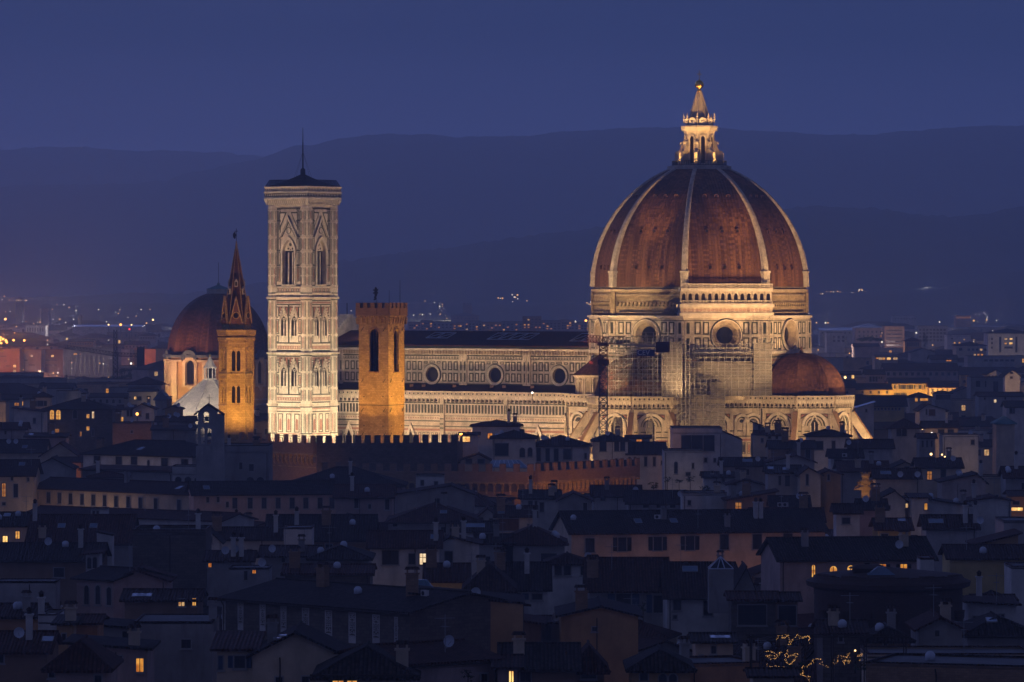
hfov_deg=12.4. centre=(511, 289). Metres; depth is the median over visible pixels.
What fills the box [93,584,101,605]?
window
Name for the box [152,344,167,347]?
apartment block
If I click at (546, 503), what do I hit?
house
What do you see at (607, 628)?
house
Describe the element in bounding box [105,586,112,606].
window
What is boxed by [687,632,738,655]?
house
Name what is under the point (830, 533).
house
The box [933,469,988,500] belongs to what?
house
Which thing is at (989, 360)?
office
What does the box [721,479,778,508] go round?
house
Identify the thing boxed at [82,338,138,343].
apartment block
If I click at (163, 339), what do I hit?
apartment block
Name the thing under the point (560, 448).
house
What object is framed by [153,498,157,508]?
window
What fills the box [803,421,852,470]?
house
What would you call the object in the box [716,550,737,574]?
house
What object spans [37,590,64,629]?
house
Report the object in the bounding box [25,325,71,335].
apartment block
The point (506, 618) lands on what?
house
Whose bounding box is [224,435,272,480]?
house
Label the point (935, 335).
apartment block
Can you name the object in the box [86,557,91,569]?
window
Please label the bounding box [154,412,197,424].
house
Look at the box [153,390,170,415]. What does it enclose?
house
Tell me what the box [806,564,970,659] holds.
building
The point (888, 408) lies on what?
house
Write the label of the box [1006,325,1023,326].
apartment block
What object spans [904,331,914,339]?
apartment block
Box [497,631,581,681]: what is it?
house
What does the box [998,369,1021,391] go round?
house
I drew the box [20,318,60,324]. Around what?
apartment block
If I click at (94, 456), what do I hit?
window
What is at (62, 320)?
apartment block
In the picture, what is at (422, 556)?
window
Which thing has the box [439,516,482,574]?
house
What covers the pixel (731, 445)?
house
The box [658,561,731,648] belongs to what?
house
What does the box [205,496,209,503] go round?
window
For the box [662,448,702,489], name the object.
house
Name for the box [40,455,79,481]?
house
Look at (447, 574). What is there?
house
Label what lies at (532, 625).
house
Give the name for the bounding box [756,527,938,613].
house
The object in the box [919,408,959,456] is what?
house
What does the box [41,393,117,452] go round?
house
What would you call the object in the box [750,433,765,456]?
house
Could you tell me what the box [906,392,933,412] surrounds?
house
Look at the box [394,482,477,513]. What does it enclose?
house
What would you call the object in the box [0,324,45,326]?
apartment block
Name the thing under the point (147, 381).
house
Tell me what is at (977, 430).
flat roofed house
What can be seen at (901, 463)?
house
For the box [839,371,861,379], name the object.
house
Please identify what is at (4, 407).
house
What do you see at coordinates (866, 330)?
apartment block
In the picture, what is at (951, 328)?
apartment block
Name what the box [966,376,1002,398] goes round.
house
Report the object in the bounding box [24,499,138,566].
house
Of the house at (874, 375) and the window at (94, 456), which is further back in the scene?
the house at (874, 375)
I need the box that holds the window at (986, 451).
[984,449,988,455]
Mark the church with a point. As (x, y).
(79, 317)
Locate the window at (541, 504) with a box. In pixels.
[539,502,544,512]
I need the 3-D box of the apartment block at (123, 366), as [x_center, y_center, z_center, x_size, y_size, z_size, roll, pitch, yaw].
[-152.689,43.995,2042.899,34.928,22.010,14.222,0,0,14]
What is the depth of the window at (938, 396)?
1440.03 m
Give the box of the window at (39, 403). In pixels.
[36,400,46,406]
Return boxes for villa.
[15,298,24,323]
[825,332,844,352]
[954,315,970,326]
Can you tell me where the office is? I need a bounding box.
[964,355,1014,366]
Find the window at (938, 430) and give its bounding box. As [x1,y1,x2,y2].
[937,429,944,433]
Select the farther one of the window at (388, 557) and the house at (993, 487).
the house at (993, 487)
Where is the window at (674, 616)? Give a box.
[672,614,677,620]
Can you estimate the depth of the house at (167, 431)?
1030.00 m
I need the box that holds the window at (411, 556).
[407,553,415,565]
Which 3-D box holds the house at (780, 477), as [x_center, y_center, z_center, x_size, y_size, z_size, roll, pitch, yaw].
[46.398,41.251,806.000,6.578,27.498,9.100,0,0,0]
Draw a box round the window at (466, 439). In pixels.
[463,436,470,442]
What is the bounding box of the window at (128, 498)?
[126,496,130,507]
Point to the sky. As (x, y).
(238, 77)
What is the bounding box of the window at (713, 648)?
[709,645,717,654]
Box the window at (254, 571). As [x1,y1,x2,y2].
[251,569,256,574]
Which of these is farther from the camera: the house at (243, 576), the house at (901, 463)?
the house at (901, 463)
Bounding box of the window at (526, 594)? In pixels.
[517,592,528,599]
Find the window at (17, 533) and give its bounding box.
[14,531,20,539]
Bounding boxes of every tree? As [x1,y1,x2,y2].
[109,366,131,378]
[126,365,135,378]
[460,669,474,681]
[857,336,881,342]
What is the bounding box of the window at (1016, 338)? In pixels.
[1015,337,1017,352]
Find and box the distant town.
[158,327,846,358]
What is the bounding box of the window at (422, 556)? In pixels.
[418,553,425,565]
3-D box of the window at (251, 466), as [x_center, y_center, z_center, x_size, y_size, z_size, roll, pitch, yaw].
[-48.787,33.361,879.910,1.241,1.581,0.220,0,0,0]
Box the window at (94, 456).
[93,455,100,463]
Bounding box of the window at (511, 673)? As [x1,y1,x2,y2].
[508,670,514,681]
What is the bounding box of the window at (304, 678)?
[301,675,309,681]
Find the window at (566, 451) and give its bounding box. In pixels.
[563,448,570,459]
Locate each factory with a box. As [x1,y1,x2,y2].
[63,347,120,377]
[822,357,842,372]
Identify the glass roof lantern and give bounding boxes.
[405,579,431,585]
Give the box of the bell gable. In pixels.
[194,403,224,480]
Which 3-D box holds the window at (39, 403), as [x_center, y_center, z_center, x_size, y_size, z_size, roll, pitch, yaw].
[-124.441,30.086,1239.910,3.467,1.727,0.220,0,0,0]
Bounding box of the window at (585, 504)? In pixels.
[583,502,587,509]
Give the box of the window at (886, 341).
[886,341,902,342]
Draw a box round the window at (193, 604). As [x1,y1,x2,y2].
[191,597,197,607]
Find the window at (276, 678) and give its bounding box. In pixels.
[274,676,283,681]
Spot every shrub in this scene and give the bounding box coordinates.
[648,482,657,489]
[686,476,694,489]
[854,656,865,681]
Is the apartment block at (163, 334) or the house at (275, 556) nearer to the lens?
the house at (275, 556)
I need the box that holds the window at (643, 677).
[638,673,649,681]
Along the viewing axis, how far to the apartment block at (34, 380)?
1735.99 m
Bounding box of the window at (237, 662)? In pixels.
[228,655,251,670]
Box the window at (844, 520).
[841,517,851,524]
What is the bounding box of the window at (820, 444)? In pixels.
[814,441,823,450]
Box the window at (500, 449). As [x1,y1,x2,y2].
[494,443,508,456]
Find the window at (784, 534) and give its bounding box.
[783,533,792,536]
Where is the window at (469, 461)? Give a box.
[465,458,472,464]
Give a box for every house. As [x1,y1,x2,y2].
[0,392,8,421]
[0,412,31,438]
[0,439,51,461]
[0,449,43,510]
[0,496,32,541]
[0,524,111,613]
[0,578,60,608]
[0,590,52,629]
[0,607,63,681]
[1,394,19,421]
[11,395,49,431]
[18,394,36,407]
[23,422,71,446]
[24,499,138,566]
[28,497,258,525]
[32,385,53,408]
[37,470,189,509]
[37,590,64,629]
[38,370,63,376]
[38,383,77,404]
[38,440,82,462]
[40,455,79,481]
[40,634,123,681]
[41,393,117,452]
[50,600,82,654]
[56,390,79,403]
[59,456,82,477]
[62,624,160,681]
[63,375,83,378]
[70,565,173,618]
[76,388,88,398]
[76,613,109,635]
[78,464,171,480]
[79,437,197,466]
[81,549,106,570]
[86,457,131,478]
[88,393,130,405]
[90,507,109,513]
[96,530,114,565]
[104,618,135,637]
[112,411,154,444]
[115,394,136,420]
[119,588,208,618]
[123,341,150,350]
[124,563,177,587]
[126,376,166,392]
[127,388,159,405]
[131,396,158,424]
[132,507,211,600]
[134,597,219,681]
[150,415,197,442]
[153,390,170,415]
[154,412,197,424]
[163,396,184,415]
[172,464,195,481]
[185,480,335,520]
[202,532,258,605]
[203,606,221,620]
[210,631,265,681]
[211,506,299,564]
[212,527,225,549]
[214,561,530,650]
[219,606,221,630]
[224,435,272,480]
[228,558,271,592]
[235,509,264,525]
[246,614,352,681]
[254,409,267,420]
[254,419,267,438]
[258,525,324,579]
[265,506,378,550]
[280,546,376,583]
[284,525,314,544]
[293,457,407,489]
[306,525,375,562]
[309,640,420,681]
[332,472,396,521]
[334,614,506,681]
[365,517,443,585]
[379,515,389,529]
[384,487,483,535]
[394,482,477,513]
[404,567,524,652]
[416,473,444,487]
[422,545,470,588]
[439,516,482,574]
[450,520,497,537]
[458,432,480,456]
[458,451,491,470]
[460,485,505,513]
[461,545,517,593]
[470,408,524,457]
[473,488,516,500]
[474,517,516,560]
[477,504,495,519]
[485,547,552,614]
[489,430,538,471]
[491,654,523,681]
[493,494,537,532]
[496,505,568,560]
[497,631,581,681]
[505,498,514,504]
[517,475,561,531]
[524,613,545,641]
[536,435,592,462]
[540,612,558,641]
[543,551,590,614]
[549,497,829,567]
[554,585,642,681]
[555,489,593,509]
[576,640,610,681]
[583,544,669,626]
[589,476,642,509]
[590,426,630,460]
[623,478,682,509]
[623,644,697,681]
[624,435,652,440]
[624,598,681,643]
[625,441,666,489]
[638,636,691,655]
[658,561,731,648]
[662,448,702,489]
[670,426,721,470]
[677,636,759,681]
[680,481,726,508]
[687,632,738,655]
[699,457,741,490]
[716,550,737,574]
[717,456,767,489]
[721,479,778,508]
[722,430,742,456]
[723,468,764,495]
[723,590,780,640]
[733,619,813,659]
[734,561,755,589]
[743,667,800,681]
[747,490,826,522]
[747,564,760,577]
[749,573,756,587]
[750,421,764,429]
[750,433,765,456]
[752,420,781,457]
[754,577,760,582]
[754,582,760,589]
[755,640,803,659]
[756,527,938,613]
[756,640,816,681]
[762,450,801,494]
[763,439,817,468]
[765,427,816,459]
[766,493,811,506]
[770,591,802,639]
[794,464,823,506]
[798,613,813,626]
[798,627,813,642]
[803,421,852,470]
[811,595,869,681]
[818,467,843,528]
[825,448,864,470]
[825,529,832,535]
[829,503,863,535]
[832,451,890,502]
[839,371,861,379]
[843,380,856,393]
[844,431,895,463]
[851,343,879,357]
[853,395,907,421]
[853,401,875,438]
[853,422,892,438]
[854,377,865,382]
[854,482,889,535]
[855,383,892,394]
[860,605,915,645]
[860,621,1023,681]
[862,369,885,382]
[865,651,1023,681]
[868,503,914,535]
[869,468,922,494]
[870,487,908,516]
[880,363,958,380]
[883,418,924,462]
[885,378,930,395]
[890,459,913,467]
[901,495,907,516]
[902,337,921,351]
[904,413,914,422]
[904,493,931,535]
[905,585,967,645]
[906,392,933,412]
[907,347,935,361]
[910,445,964,497]
[913,402,948,432]
[914,433,937,456]
[916,555,934,570]
[917,500,983,571]
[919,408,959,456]
[926,383,958,395]
[927,355,958,362]
[928,484,972,513]
[931,390,952,411]
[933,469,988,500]
[938,525,1023,594]
[939,430,978,472]
[948,386,966,398]
[948,412,958,419]
[948,413,967,429]
[955,460,1000,495]
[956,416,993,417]
[958,425,990,438]
[959,375,967,386]
[959,611,1023,645]
[961,413,995,428]
[963,573,1021,621]
[965,528,1022,543]
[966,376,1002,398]
[966,478,1014,536]
[968,570,1018,601]
[973,392,1023,418]
[978,434,992,473]
[981,369,1001,376]
[982,590,1000,593]
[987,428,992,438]
[990,416,1016,473]
[995,516,1023,543]
[997,451,1023,496]
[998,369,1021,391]
[1000,400,1023,465]
[1002,490,1023,515]
[1004,562,1023,624]
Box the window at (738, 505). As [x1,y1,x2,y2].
[735,501,741,508]
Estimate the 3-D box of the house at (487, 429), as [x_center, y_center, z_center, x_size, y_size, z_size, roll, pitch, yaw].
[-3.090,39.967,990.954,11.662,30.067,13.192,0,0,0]
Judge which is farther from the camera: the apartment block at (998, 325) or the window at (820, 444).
the apartment block at (998, 325)
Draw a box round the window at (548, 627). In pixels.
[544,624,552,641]
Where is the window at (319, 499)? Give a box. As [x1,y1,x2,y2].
[317,497,322,509]
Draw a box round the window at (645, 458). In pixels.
[644,457,647,466]
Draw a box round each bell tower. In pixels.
[216,229,256,442]
[264,138,341,442]
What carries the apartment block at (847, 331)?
on the ground
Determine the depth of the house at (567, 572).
585.00 m
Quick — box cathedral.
[338,70,872,460]
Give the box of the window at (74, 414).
[72,410,76,417]
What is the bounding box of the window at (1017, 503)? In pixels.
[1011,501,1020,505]
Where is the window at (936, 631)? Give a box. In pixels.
[933,629,940,638]
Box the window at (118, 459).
[115,456,121,464]
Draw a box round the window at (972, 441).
[970,439,974,445]
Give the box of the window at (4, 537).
[2,535,7,541]
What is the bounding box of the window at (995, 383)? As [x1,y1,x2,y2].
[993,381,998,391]
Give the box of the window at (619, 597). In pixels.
[608,593,638,605]
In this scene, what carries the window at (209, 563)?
in the house at (221, 562)
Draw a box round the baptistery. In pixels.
[172,354,254,443]
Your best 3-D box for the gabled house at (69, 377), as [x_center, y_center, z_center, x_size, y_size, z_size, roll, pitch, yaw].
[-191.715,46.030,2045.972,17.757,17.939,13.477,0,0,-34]
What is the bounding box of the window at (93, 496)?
[90,494,95,506]
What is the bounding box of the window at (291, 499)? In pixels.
[289,497,294,509]
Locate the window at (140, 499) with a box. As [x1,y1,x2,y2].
[138,497,142,508]
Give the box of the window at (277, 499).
[275,497,281,509]
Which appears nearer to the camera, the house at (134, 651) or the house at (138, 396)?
the house at (134, 651)
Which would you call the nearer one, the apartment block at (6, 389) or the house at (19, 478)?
the house at (19, 478)
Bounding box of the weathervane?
[373,287,377,299]
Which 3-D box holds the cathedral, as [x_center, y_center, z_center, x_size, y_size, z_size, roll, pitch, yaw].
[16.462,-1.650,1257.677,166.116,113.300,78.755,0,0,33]
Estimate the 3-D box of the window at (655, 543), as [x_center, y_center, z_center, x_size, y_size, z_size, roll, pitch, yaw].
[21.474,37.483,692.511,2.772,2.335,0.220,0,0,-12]
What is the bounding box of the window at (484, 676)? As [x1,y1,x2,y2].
[480,672,488,681]
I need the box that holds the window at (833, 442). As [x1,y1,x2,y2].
[831,440,835,447]
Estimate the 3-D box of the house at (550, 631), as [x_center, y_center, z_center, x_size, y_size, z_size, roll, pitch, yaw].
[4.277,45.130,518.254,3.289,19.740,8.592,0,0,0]
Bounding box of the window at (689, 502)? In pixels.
[687,500,691,505]
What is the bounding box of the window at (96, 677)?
[93,674,102,681]
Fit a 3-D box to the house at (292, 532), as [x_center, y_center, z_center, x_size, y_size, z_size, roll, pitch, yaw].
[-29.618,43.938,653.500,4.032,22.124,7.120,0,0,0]
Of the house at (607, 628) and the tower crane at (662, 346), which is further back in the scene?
the tower crane at (662, 346)
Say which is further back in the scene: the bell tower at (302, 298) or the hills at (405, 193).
the hills at (405, 193)
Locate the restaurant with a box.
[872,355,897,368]
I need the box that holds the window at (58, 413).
[56,410,60,418]
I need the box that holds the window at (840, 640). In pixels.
[837,638,844,643]
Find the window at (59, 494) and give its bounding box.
[56,492,61,504]
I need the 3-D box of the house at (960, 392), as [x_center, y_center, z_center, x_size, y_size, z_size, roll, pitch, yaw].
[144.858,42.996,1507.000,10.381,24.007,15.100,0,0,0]
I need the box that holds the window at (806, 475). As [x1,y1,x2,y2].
[805,474,809,486]
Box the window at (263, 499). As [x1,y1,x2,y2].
[261,497,267,509]
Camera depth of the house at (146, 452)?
894.57 m
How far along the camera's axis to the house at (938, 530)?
640.19 m
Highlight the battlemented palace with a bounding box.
[239,432,639,504]
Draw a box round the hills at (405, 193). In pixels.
[0,125,1023,296]
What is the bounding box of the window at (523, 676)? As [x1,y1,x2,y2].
[519,672,531,681]
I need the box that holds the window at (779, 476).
[777,475,781,486]
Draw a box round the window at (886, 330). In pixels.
[886,330,902,331]
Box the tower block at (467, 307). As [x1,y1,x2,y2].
[463,303,471,313]
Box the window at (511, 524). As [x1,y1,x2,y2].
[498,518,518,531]
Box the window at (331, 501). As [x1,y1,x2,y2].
[328,497,335,509]
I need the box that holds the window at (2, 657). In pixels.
[0,655,5,664]
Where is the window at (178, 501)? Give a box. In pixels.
[176,499,180,509]
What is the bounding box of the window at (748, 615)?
[736,604,767,626]
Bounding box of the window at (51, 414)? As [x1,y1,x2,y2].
[49,410,53,418]
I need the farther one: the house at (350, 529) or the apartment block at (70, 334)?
the apartment block at (70, 334)
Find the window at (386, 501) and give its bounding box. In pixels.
[384,499,389,510]
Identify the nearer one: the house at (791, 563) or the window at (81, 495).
the house at (791, 563)
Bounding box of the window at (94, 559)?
[92,556,97,567]
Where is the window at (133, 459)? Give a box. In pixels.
[130,456,137,464]
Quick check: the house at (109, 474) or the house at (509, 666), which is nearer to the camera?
the house at (509, 666)
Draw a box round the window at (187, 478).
[184,476,191,481]
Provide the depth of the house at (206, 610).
563.18 m
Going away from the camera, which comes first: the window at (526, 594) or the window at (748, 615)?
the window at (748, 615)
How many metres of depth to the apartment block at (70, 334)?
3356.38 m
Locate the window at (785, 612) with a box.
[778,605,797,626]
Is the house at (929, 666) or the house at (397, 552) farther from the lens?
the house at (397, 552)
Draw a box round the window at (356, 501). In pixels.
[353,499,359,508]
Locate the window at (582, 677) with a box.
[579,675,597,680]
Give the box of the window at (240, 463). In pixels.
[239,462,242,469]
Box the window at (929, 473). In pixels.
[926,471,932,480]
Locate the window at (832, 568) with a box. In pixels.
[829,565,837,571]
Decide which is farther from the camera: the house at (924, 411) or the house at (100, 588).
the house at (924, 411)
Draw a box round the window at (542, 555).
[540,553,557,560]
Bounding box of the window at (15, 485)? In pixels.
[13,483,18,497]
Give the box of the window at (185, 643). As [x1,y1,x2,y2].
[179,638,192,649]
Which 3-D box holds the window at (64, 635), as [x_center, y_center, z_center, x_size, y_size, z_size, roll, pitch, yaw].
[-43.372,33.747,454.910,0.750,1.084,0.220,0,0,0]
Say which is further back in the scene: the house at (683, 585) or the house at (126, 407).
the house at (126, 407)
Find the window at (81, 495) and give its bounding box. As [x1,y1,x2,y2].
[79,493,84,505]
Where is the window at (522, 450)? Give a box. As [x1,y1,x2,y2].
[519,447,524,456]
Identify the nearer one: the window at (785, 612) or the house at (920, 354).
the window at (785, 612)
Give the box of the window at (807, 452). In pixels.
[805,450,810,458]
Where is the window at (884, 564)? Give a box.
[878,563,889,566]
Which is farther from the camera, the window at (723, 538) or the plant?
the window at (723, 538)
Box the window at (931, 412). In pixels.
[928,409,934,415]
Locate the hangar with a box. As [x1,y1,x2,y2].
[72,325,145,335]
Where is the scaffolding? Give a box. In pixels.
[608,332,771,440]
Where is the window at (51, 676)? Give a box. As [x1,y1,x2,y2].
[46,673,56,679]
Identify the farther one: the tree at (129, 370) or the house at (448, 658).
the tree at (129, 370)
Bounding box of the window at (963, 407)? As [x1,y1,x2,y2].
[961,405,965,410]
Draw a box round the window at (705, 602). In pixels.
[702,600,713,617]
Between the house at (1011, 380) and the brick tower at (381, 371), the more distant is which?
the house at (1011, 380)
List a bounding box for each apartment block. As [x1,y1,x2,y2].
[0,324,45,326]
[0,327,25,331]
[0,330,16,334]
[0,339,58,348]
[0,348,23,371]
[0,372,43,376]
[0,375,41,376]
[0,377,66,382]
[0,383,39,391]
[0,385,36,393]
[1,335,14,338]
[5,335,58,343]
[9,332,51,337]
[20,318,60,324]
[21,383,118,395]
[24,349,45,372]
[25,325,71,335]
[26,325,47,335]
[41,309,50,324]
[45,349,62,375]
[48,336,79,341]
[52,317,77,323]
[55,340,105,348]
[56,328,72,335]
[59,333,81,335]
[66,320,110,325]
[67,378,131,382]
[72,333,115,338]
[78,381,132,386]
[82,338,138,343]
[96,344,123,348]
[107,332,146,337]
[118,365,136,376]
[121,349,132,364]
[122,368,131,377]
[131,360,163,381]
[132,323,172,326]
[134,348,167,364]
[138,324,171,331]
[138,332,158,347]
[149,332,169,337]
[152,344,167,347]
[158,338,168,341]
[408,322,420,330]
[420,320,432,330]
[433,321,452,330]
[452,322,464,330]
[464,321,481,330]
[482,322,501,330]
[501,321,521,330]
[522,316,540,330]
[541,320,560,330]
[560,320,573,330]
[574,322,587,330]
[817,327,851,347]
[818,352,898,357]
[840,321,891,326]
[843,357,871,370]
[844,348,902,352]
[851,323,881,347]
[858,359,916,376]
[874,323,914,331]
[882,326,903,347]
[885,381,958,382]
[891,315,916,325]
[895,350,952,356]
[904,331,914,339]
[904,398,974,416]
[915,326,947,349]
[917,362,963,367]
[944,335,970,348]
[948,327,967,330]
[948,329,981,334]
[952,341,986,357]
[958,367,1016,375]
[961,332,983,341]
[968,327,1023,331]
[971,320,984,323]
[973,337,983,343]
[976,324,1023,326]
[984,328,1023,354]
[990,325,1008,326]
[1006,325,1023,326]
[1011,355,1023,367]
[1013,366,1023,380]
[1020,381,1023,399]
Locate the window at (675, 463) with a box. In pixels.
[673,461,678,474]
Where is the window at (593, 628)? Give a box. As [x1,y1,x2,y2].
[590,626,598,632]
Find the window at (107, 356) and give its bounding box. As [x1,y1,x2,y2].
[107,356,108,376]
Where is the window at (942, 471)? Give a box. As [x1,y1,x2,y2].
[940,469,945,477]
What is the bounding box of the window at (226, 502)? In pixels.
[225,501,229,508]
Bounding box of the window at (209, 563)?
[207,562,212,568]
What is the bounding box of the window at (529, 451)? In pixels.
[527,447,532,457]
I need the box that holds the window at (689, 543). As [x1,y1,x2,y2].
[681,535,698,551]
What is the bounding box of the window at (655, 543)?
[648,536,666,551]
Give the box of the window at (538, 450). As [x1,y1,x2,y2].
[536,448,541,461]
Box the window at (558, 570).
[553,566,562,576]
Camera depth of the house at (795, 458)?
838.00 m
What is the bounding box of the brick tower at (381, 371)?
[355,303,407,442]
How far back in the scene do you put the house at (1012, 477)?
806.26 m
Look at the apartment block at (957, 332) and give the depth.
3421.54 m
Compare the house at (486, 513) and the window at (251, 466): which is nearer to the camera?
the house at (486, 513)
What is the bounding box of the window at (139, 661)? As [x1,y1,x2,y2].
[134,657,145,673]
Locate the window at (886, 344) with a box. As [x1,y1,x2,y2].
[886,344,902,345]
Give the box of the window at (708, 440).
[703,435,714,451]
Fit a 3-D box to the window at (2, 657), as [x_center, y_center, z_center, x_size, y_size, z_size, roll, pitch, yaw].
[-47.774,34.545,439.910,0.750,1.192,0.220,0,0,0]
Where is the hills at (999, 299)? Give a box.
[0,271,1023,328]
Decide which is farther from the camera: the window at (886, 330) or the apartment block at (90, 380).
the window at (886, 330)
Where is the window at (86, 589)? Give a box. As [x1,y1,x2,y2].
[82,584,90,605]
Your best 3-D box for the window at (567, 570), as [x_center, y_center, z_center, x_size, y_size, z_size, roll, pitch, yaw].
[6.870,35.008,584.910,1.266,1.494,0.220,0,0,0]
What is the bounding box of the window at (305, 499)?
[302,497,308,509]
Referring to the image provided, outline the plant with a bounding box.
[786,661,808,681]
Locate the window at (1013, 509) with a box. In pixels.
[1011,507,1023,511]
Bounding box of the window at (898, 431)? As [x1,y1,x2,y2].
[896,429,901,435]
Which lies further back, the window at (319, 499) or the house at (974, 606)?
the window at (319, 499)
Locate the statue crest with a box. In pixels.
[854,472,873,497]
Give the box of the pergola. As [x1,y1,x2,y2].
[746,634,909,681]
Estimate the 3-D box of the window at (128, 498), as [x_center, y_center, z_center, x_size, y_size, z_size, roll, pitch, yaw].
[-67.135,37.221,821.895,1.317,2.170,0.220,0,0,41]
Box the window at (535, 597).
[530,593,543,601]
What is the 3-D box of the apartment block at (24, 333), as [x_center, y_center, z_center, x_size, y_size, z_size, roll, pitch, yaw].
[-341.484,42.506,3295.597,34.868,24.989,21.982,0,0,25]
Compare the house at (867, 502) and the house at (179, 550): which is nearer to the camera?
the house at (179, 550)
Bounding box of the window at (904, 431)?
[902,429,906,435]
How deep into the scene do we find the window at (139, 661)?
424.95 m
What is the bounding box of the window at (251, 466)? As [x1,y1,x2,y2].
[248,464,254,471]
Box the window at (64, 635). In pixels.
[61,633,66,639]
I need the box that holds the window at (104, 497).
[101,495,106,506]
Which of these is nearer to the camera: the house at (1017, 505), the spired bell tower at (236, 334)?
the house at (1017, 505)
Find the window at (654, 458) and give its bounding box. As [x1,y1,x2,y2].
[652,457,656,466]
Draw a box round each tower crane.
[64,330,144,378]
[584,335,669,435]
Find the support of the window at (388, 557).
in the house at (397, 552)
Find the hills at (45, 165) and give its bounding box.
[0,146,262,186]
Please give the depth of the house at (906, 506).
742.00 m
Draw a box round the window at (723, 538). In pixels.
[719,534,729,550]
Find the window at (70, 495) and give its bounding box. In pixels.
[67,493,72,504]
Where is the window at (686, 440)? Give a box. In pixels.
[681,435,691,447]
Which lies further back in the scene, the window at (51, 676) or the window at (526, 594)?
the window at (526, 594)
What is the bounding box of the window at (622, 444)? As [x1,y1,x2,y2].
[620,442,625,451]
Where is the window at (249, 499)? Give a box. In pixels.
[247,497,253,509]
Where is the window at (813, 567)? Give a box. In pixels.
[811,564,815,576]
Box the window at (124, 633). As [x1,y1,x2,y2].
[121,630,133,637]
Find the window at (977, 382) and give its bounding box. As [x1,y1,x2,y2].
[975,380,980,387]
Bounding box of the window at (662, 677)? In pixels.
[658,673,667,681]
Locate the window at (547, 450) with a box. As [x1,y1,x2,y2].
[545,448,550,461]
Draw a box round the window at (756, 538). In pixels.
[751,534,761,549]
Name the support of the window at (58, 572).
in the house at (64, 561)
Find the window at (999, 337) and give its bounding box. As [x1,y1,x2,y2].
[999,337,1001,352]
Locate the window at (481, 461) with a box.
[477,459,485,464]
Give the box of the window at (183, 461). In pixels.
[181,459,188,463]
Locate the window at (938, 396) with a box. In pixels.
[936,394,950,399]
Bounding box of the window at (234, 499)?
[231,497,238,509]
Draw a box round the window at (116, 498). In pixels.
[114,495,118,507]
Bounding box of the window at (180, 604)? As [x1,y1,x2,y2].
[177,598,185,607]
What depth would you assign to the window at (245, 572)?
579.84 m
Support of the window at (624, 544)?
in the house at (738, 536)
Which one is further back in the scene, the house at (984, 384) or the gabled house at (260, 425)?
the house at (984, 384)
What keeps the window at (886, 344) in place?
in the apartment block at (892, 336)
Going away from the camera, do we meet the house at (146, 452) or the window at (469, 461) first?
the house at (146, 452)
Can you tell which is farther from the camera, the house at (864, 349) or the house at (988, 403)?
the house at (864, 349)
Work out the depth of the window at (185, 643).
470.03 m
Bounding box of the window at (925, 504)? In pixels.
[923,503,928,510]
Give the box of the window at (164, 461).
[161,458,167,465]
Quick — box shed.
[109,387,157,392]
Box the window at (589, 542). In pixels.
[584,538,595,553]
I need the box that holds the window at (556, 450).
[553,448,558,461]
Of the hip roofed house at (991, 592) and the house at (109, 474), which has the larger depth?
the house at (109, 474)
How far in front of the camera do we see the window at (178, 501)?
813.72 m
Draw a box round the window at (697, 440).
[692,435,703,451]
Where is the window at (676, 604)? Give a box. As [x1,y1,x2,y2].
[672,600,682,611]
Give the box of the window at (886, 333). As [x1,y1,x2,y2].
[886,333,902,334]
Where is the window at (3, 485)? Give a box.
[1,483,6,497]
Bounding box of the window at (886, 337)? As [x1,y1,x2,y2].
[886,337,902,338]
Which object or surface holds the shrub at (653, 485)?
on the house
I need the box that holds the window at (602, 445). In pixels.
[599,442,606,451]
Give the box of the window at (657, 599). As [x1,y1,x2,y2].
[647,595,662,614]
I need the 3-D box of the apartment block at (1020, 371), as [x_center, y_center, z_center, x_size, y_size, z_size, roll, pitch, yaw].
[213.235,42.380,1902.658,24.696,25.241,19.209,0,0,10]
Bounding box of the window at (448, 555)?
[444,551,452,561]
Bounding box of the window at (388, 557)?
[381,550,399,565]
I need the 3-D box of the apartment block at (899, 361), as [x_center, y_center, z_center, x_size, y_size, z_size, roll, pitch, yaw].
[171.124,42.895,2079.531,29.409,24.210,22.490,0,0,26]
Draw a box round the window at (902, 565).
[896,563,910,568]
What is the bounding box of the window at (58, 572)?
[52,567,65,578]
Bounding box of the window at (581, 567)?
[579,566,582,576]
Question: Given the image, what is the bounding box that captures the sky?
[0,0,1023,156]
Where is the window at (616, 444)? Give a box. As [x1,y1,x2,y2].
[613,442,619,451]
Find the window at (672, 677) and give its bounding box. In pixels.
[668,673,677,681]
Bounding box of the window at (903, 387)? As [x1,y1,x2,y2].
[900,385,906,389]
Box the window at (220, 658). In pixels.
[216,655,224,671]
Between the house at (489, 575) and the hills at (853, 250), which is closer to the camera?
the house at (489, 575)
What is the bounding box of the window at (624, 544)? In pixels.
[613,537,631,552]
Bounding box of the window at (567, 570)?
[563,566,571,576]
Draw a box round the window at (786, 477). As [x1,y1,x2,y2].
[784,475,790,487]
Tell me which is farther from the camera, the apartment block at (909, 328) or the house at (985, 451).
the apartment block at (909, 328)
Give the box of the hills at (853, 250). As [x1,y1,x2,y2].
[0,205,1023,305]
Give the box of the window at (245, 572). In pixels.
[242,570,248,581]
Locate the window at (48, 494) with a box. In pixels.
[45,491,50,503]
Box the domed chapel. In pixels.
[163,262,267,412]

